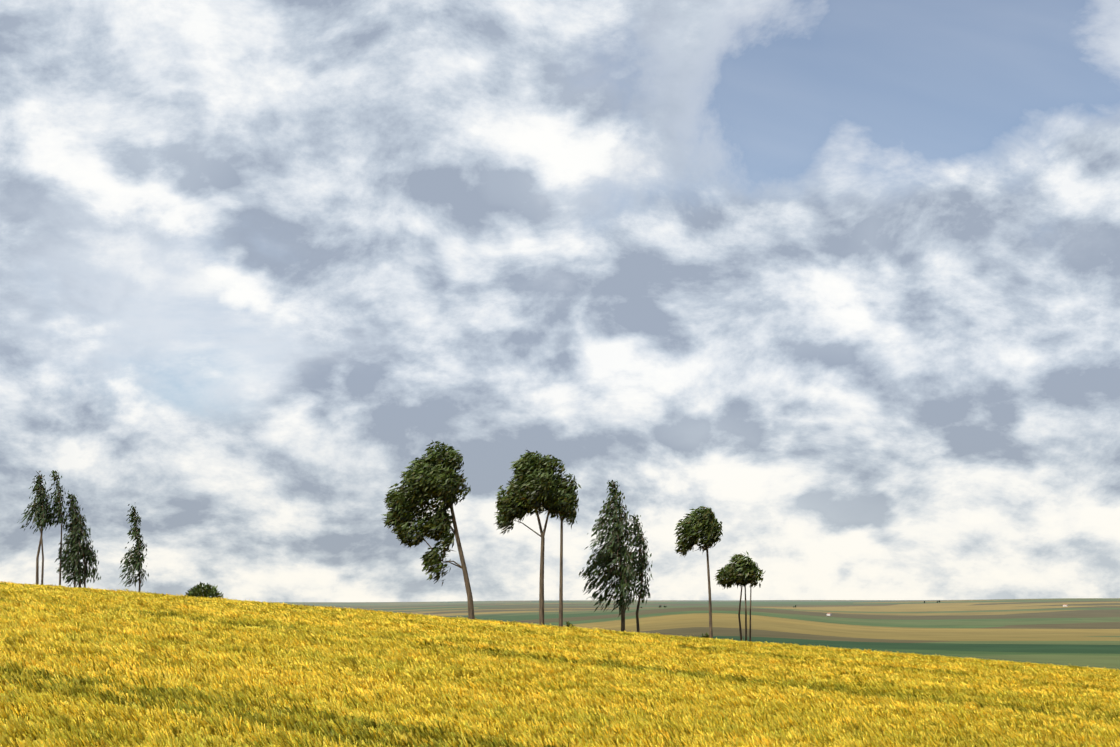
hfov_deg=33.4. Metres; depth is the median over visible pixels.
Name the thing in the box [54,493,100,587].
cypress tree
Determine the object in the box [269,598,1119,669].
ground
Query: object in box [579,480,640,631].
conifer tree
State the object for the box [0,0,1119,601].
sky
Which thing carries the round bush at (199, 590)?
on the ground
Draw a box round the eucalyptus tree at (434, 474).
[381,441,474,619]
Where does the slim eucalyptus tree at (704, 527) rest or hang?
on the ground
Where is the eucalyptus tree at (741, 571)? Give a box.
[714,551,764,641]
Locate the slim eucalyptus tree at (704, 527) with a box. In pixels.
[674,506,722,638]
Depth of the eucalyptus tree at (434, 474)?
166.31 m
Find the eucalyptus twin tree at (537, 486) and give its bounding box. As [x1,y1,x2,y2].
[495,450,580,626]
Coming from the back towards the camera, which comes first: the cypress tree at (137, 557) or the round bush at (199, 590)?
the cypress tree at (137, 557)
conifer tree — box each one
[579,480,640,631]
[627,514,652,632]
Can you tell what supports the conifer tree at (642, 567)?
on the ground
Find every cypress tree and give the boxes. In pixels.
[17,471,54,584]
[48,470,68,584]
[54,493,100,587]
[119,504,148,592]
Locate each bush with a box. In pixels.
[185,582,223,597]
[565,621,574,626]
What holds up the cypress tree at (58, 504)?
on the ground
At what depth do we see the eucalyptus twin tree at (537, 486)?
170.46 m
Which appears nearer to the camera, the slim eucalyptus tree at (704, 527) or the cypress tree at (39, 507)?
the slim eucalyptus tree at (704, 527)
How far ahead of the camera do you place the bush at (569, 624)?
182.69 m
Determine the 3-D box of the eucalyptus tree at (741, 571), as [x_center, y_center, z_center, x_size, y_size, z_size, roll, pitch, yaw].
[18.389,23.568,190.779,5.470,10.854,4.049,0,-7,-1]

